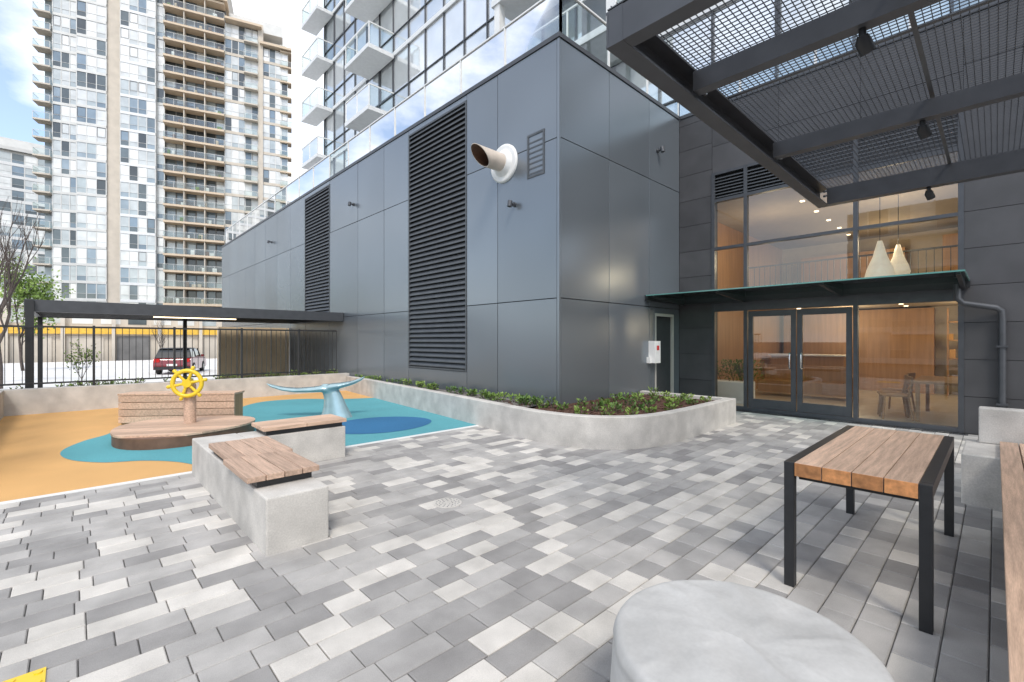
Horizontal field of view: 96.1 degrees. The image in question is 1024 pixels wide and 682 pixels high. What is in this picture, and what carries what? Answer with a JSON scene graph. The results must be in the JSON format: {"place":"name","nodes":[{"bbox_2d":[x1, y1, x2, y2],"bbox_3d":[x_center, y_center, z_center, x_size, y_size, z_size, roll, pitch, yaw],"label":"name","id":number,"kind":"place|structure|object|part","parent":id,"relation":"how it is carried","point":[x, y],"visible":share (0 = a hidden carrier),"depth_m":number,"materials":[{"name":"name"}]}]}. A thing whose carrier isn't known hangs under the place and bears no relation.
{"place":"outdoors","nodes":[
{"label":"outdoors","id":0,"kind":"place"},
{"bbox_2d":[0,358,216,389],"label":"street plaza","id":1,"kind":"structure","parent":0,"point":[135,368],"depth_m":28.51,"materials":[{"name":"concrete"}]},
{"bbox_2d":[0,228,30,273],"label":"bare street tree","id":2,"kind":"object","parent":1,"relation":"on","point":[11,250],"visible":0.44,"depth_m":21.34,"materials":[{"name":"brown plant"}]},
{"bbox_2d":[0,198,45,388],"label":"bare street tree","id":3,"kind":"object","parent":1,"relation":"on","point":[6,300],"visible":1,"depth_m":19.23,"materials":[{"name":"brown plant"}]},
{"bbox_2d":[0,253,75,370],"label":"leafy street tree","id":4,"kind":"object","parent":1,"relation":"on","point":[32,290],"visible":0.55,"depth_m":29.68,"materials":[{"name":"green plant"}]},
{"bbox_2d":[152,322,167,348],"bbox_3d":[-28.167,0.058,36.835,1.221,3.885,1.570,0,0,-23],"label":"bare street tree","id":5,"kind":"object","parent":1,"relation":"on","point":[162,341],"visible":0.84,"depth_m":36.83,"materials":[{"name":"brown plant"}]},
{"bbox_2d":[153,348,205,373],"bbox_3d":[-20.580,1.180,28.707,2.120,1.540,4.540,0,0,-24],"label":"parked car","id":6,"kind":"object","parent":1,"relation":"on","point":[199,360],"visible":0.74,"depth_m":26.94,"materials":[{"name":"red paint"}]},
{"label":"windows","id":7,"kind":"part","parent":6,"relation":"part of","materials":[{"name":"black glass"}]},
{"bbox_2d":[217,327,288,378],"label":"rendered screen wall","id":8,"kind":"structure","parent":1,"relation":"on","point":[254,351],"depth_m":17.00,"materials":[{"name":"beige concrete"}]},
{"bbox_2d":[0,300,221,362],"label":"parkade entrance building","id":9,"kind":"structure","parent":0,"point":[201,340],"depth_m":46.56,"materials":[{"name":"beige concrete"}]},
{"bbox_2d":[0,0,323,183],"label":"sky","id":10,"kind":"structure","parent":0,"point":[17,32],"materials":[{"name":"white"}]},
{"bbox_2d":[0,425,478,504],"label":"playground edging","id":11,"kind":"object","parent":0,"point":[87,489],"depth_m":4.90,"materials":[{"name":"grey concrete"}]},
{"bbox_2d":[0,410,1008,681],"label":"paver patio","id":12,"kind":"structure","parent":0,"point":[526,560],"depth_m":3.08,"materials":[{"name":"grey stone"}]},
{"bbox_2d":[3,667,45,681],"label":"yellow tactile plate","id":13,"kind":"object","parent":12,"relation":"on","point":[38,675],"visible":1,"depth_m":2.04,"materials":[{"name":"plastic"}]},
{"bbox_2d":[192,414,346,555],"bbox_3d":[-2.119,1.275,4.745,1.645,0.550,2.796,0,0,-44],"label":"concrete bench with wood seats","id":14,"kind":"object","parent":12,"relation":"on","point":[265,489],"visible":0.99,"depth_m":3.76,"materials":[{"name":"grey concrete"}]},
{"bbox_2d":[433,498,461,507],"bbox_3d":[-0.596,1.502,4.266,0.260,0.016,0.260,0,0,-44],"label":"drain cover","id":15,"kind":"object","parent":12,"relation":"on","point":[447,502],"visible":1,"depth_m":4.26,"materials":[{"name":"metal"}]},
{"bbox_2d":[346,376,735,449],"bbox_3d":[-0.809,1.300,10.862,3.790,0.500,10.352,0,0,-44],"label":"concrete planter","id":16,"kind":"object","parent":12,"relation":"on","point":[595,430],"visible":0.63,"depth_m":7.27,"materials":[{"name":"grey concrete"}]},
{"bbox_2d":[355,374,712,414],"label":"planter shrubs","id":17,"kind":"object","parent":16,"relation":"in","point":[537,401],"visible":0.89,"depth_m":8.00,"materials":[{"name":"green plant"}]},
{"bbox_2d":[610,580,894,681],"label":"covered fire pit","id":18,"kind":"object","parent":12,"relation":"on","point":[695,631],"visible":1,"depth_m":1.59,"materials":[{"name":"grey fabric"}]},
{"bbox_2d":[606,0,1023,207],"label":"steel trellis","id":19,"kind":"object","parent":12,"relation":"on","point":[636,42],"visible":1,"depth_m":2.97,"materials":[{"name":"black metal"}]},
{"bbox_2d":[855,27,875,56],"bbox_3d":[1.742,-1.469,2.272,0.097,0.122,0.068,0,0,-20],"label":"trellis spotlight","id":20,"kind":"object","parent":19,"relation":"attached to","point":[864,44],"visible":1,"depth_m":2.25,"materials":[{"name":"black metal"}]},
{"bbox_2d":[916,120,931,139],"bbox_3d":[2.876,-1.469,3.214,0.097,0.122,0.068,0,0,-20],"label":"trellis spotlight","id":21,"kind":"object","parent":19,"relation":"attached to","point":[923,131],"visible":1,"depth_m":3.19,"materials":[{"name":"black metal"}]},
{"bbox_2d":[924,187,935,199],"bbox_3d":[4.089,-1.439,4.507,0.097,0.122,0.068,0,0,-20],"label":"trellis spotlight","id":22,"kind":"object","parent":19,"relation":"attached to","point":[929,194],"visible":1,"depth_m":4.48,"materials":[{"name":"black metal"}]},
{"bbox_2d":[711,112,963,432],"bbox_3d":[5.974,-1.150,9.003,0.110,5.300,4.090,0,0,-44],"label":"curtain wall frame","id":23,"kind":"object","parent":12,"relation":"on","point":[797,406],"visible":0.77,"depth_m":8.99,"materials":[{"name":"grey metal"}]},
{"bbox_2d":[788,353,802,368],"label":"door pulls","id":24,"kind":"object","parent":23,"relation":"attached to","point":[789,360],"depth_m":9.24,"materials":[{"name":"silver metal"}]},
{"bbox_2d":[645,269,969,305],"bbox_3d":[5.103,-0.910,8.655,1.628,0.160,4.938,0,0,-44],"label":"glass entrance canopy","id":25,"kind":"object","parent":23,"relation":"attached to","point":[938,280],"visible":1,"depth_m":8.28,"materials":[{"name":"black metal"}]},
{"bbox_2d":[715,114,957,198],"bbox_3d":[5.972,-3.465,9.001,0.075,0.550,3.960,0,0,-44],"label":"transom louver","id":26,"kind":"object","parent":23,"relation":"attached to","point":[759,177],"visible":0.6,"depth_m":9.01,"materials":[{"name":"black metal"}]},
{"bbox_2d":[718,152,957,426],"bbox_3d":[9.126,-0.850,11.218,7.510,4.900,6.860,0,0,-44],"label":"lobby interior","id":27,"kind":"object","parent":12,"relation":"on","point":[897,342],"visible":0.39,"depth_m":13.19,"materials":[{"name":"brown wood"}]},
{"bbox_2d":[865,197,895,276],"bbox_3d":[7.559,-2.210,9.463,0.513,1.980,0.513,0,0,-44],"label":"pendant lamp","id":28,"kind":"object","parent":27,"relation":"hanging from","point":[880,264],"visible":0.66,"depth_m":9.36,"materials":[{"name":"beige metal"}]},
{"bbox_2d":[877,374,909,416],"bbox_3d":[7.776,1.086,9.380,0.455,0.833,0.480,0,0,-44],"label":"dining chair","id":29,"kind":"object","parent":27,"relation":"in","point":[890,391],"visible":0.48,"depth_m":9.35,"materials":[{"name":"brown wood"}]},
{"bbox_2d":[878,375,913,420],"bbox_3d":[7.414,1.086,8.898,0.479,0.833,0.458,0,0,32],"label":"dining chair","id":30,"kind":"object","parent":27,"relation":"in","point":[904,394],"visible":1,"depth_m":8.83,"materials":[{"name":"brown wood"}]},
{"bbox_2d":[881,372,915,411],"bbox_3d":[8.281,1.086,9.861,0.457,0.833,0.480,0,0,-35],"label":"dining chair","id":31,"kind":"object","parent":27,"relation":"in","point":[912,374],"visible":0.52,"depth_m":9.81,"materials":[{"name":"brown wood"}]},
{"bbox_2d":[890,194,910,274],"bbox_3d":[8.342,-2.300,9.946,0.418,1.800,0.418,0,0,-44],"label":"pendant lamp","id":32,"kind":"object","parent":27,"relation":"hanging from","point":[899,263],"visible":0.77,"depth_m":9.84,"materials":[{"name":"beige metal"}]},
{"bbox_2d":[910,376,957,421],"bbox_3d":[8.425,1.125,8.989,2.000,0.750,0.800,0,0,-44],"label":"dining table","id":33,"kind":"object","parent":27,"relation":"in","point":[934,380],"visible":0.53,"depth_m":8.59,"materials":[{"name":"brown wood"}]},
{"bbox_2d":[736,410,967,435],"bbox_3d":[5.818,1.502,8.855,0.160,0.016,4.200,0,0,-44],"label":"entrance trench drain","id":34,"kind":"object","parent":12,"relation":"on","point":[858,423],"visible":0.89,"depth_m":8.34,"materials":[{"name":"silver metal"}]},
{"bbox_2d":[784,425,953,634],"bbox_3d":[2.546,1.119,3.198,1.762,0.762,0.680,0,0,-44],"label":"wooden outdoor table","id":35,"kind":"object","parent":12,"relation":"on","point":[912,466],"visible":1,"depth_m":2.81,"materials":[{"name":"brown wood"}]},
{"bbox_2d":[961,406,1023,681],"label":"concrete corner bench","id":36,"kind":"object","parent":12,"relation":"on","point":[992,468],"visible":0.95,"depth_m":4.04,"materials":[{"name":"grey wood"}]},
{"bbox_2d":[718,359,763,380],"bbox_3d":[5.582,0.718,11.505,0.867,0.568,1.301,0,0,-44],"label":"lobby plant","id":37,"kind":"object","parent":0,"point":[739,370],"visible":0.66,"depth_m":11.43,"materials":[{"name":"green plant"}]},
{"bbox_3d":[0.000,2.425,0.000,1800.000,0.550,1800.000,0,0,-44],"label":"ground","id":38,"kind":"structure","parent":0,"visible":0},
{"bbox_2d":[0,136,44,299],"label":"distant apartment block","id":39,"kind":"structure","parent":38,"relation":"on","point":[18,160],"depth_m":109.95,"materials":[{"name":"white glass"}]},
{"bbox_2d":[32,0,291,306],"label":"apartment building","id":40,"kind":"structure","parent":38,"relation":"on","point":[165,157],"depth_m":79.75,"materials":[{"name":"beige concrete"}]},
{"bbox_2d":[0,373,348,419],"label":"concrete kerb wall","id":41,"kind":"structure","parent":38,"relation":"on","point":[23,401],"depth_m":10.23,"materials":[{"name":"grey concrete"}]},
{"bbox_2d":[0,325,336,385],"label":"metal picket fence","id":42,"kind":"object","parent":41,"relation":"on","point":[93,380],"visible":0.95,"depth_m":10.83,"materials":[{"name":"black metal"}]},
{"bbox_2d":[24,299,342,387],"bbox_3d":[-9.242,0.608,13.569,6.830,2.985,4.600,0,0,-44],"label":"steel walkway canopy","id":43,"kind":"object","parent":38,"relation":"on","point":[40,309],"visible":0.98,"depth_m":11.89,"materials":[{"name":"black metal"}]},
{"bbox_2d":[0,390,474,501],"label":"playground rubber surface","id":44,"kind":"object","parent":38,"relation":"on","point":[47,453],"visible":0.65,"depth_m":7.01,"materials":[{"name":"orange rubber"}]},
{"bbox_2d":[110,366,254,449],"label":"ship wheel play deck","id":45,"kind":"structure","parent":44,"relation":"on","point":[156,420],"depth_m":7.40,"materials":[{"name":"brown wood"}]},
{"bbox_2d":[267,376,364,417],"bbox_3d":[-3.848,1.131,9.026,1.809,0.838,0.419,0,0,-6],"label":"whale tail play sculpture","id":46,"kind":"object","parent":44,"relation":"on","point":[335,403],"visible":0.88,"depth_m":8.94,"materials":[{"name":"blue plastic"}]},
{"bbox_2d":[236,192,678,392],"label":"wall","id":47,"kind":"structure","parent":38,"relation":"on","point":[663,366],"depth_m":10.60,"materials":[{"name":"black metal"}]},
{"bbox_2d":[222,37,678,404],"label":"metal panels","id":48,"kind":"object","parent":47,"relation":"attached to","point":[591,216],"visible":0.76,"depth_m":9.42,"materials":[{"name":"metal"}]},
{"bbox_2d":[305,184,329,311],"bbox_3d":[-6.747,-2.955,15.959,0.062,4.410,2.240,0,0,-44],"label":"tall louver","id":49,"kind":"object","parent":48,"relation":"attached to","point":[317,251],"visible":0.91,"depth_m":15.95,"materials":[{"name":"grey metal"}]},
{"bbox_2d":[408,100,466,371],"bbox_3d":[-1.768,-2.250,10.730,0.062,5.820,2.360,0,0,-44],"label":"tall louver","id":50,"kind":"object","parent":48,"relation":"attached to","point":[437,243],"visible":1,"depth_m":10.66,"materials":[{"name":"grey metal"}]},
{"bbox_2d":[471,143,517,182],"bbox_3d":[-0.430,-3.460,8.732,0.800,0.740,0.740,0,0,-44],"label":"exhaust vent pipe","id":51,"kind":"object","parent":48,"relation":"attached to","point":[501,162],"visible":1,"depth_m":8.78,"materials":[{"name":"white metal"}]},
{"bbox_2d":[507,200,515,206],"bbox_3d":[-0.011,-2.595,8.731,0.194,0.126,0.090,0,0,-44],"label":"wall spotlight","id":52,"kind":"object","parent":48,"relation":"attached to","point":[510,203],"depth_m":8.68,"materials":[{"name":"grey metal"}]},
{"bbox_2d":[527,128,545,178],"bbox_3d":[0.449,-3.400,8.402,0.062,0.800,0.430,0,0,-44],"label":"wall louver","id":53,"kind":"object","parent":48,"relation":"attached to","point":[543,154],"depth_m":8.37,"materials":[{"name":"grey metal"}]},
{"bbox_2d":[647,341,660,362],"bbox_3d":[3.092,0.240,10.043,0.330,0.480,0.159,0,0,-44],"label":"wall control box","id":54,"kind":"object","parent":48,"relation":"attached to","point":[654,352],"visible":1,"depth_m":9.98,"materials":[{"name":"white paint"}]},
{"bbox_2d":[656,146,664,152],"bbox_3d":[3.304,-4.245,10.234,0.090,0.126,0.194,0,0,-44],"label":"wall spotlight","id":55,"kind":"object","parent":48,"relation":"attached to","point":[661,149],"depth_m":10.19,"materials":[{"name":"grey metal"}]},
{"bbox_2d":[655,313,673,392],"bbox_3d":[3.435,0.440,10.589,0.860,2.120,0.162,0,0,-44],"label":"service door","id":56,"kind":"structure","parent":48,"relation":"attached to","point":[671,316],"depth_m":10.80,"materials":[{"name":"silver metal"}]},
{"bbox_2d":[679,0,1023,434],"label":"tile cladding","id":57,"kind":"structure","parent":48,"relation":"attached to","point":[994,237],"depth_m":7.49,"materials":[{"name":"grey tile"}]},
{"bbox_2d":[954,284,1007,407],"bbox_3d":[7.394,0.285,7.266,0.648,2.390,0.162,0,0,30],"label":"rain downpipe","id":58,"kind":"object","parent":57,"relation":"attached to","point":[1002,347],"visible":0.85,"depth_m":7.13,"materials":[{"name":"grey metal"}]},
{"bbox_2d":[221,0,1007,247],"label":"coping","id":59,"kind":"object","parent":47,"relation":"on","point":[561,35],"visible":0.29,"depth_m":9.44,"materials":[{"name":"grey metal"}]},
{"bbox_2d":[226,0,910,242],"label":"glass guard rail","id":60,"kind":"object","parent":59,"relation":"on","point":[512,40],"visible":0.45,"depth_m":11.00,"materials":[{"name":"clear glass"}]},
{"bbox_2d":[301,0,982,175],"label":"glass condo tower","id":61,"kind":"structure","parent":59,"relation":"on","point":[380,58],"depth_m":21.24,"materials":[{"name":"glass"}]},
{"bbox_3d":[-7.985,1.605,11.902,7.350,1.090,0.549,0,0,-44],"label":"planting bed","id":62,"kind":"object","parent":38,"relation":"on","visible":0},
{"bbox_2d":[64,339,100,385],"bbox_3d":[-9.752,0.514,10.463,0.544,1.136,0.633,0,0,18],"label":"young ornamental tree","id":63,"kind":"object","parent":62,"relation":"on","point":[82,361],"visible":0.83,"depth_m":10.41,"materials":[{"name":"green plant"}]},
{"bbox_2d":[9,369,337,388],"bbox_3d":[-7.887,0.957,11.941,6.979,0.260,0.506,0,0,-44],"label":"fence groundcover","id":64,"kind":"object","parent":62,"relation":"on","point":[136,381],"visible":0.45,"depth_m":10.88,"materials":[{"name":"green plant"}]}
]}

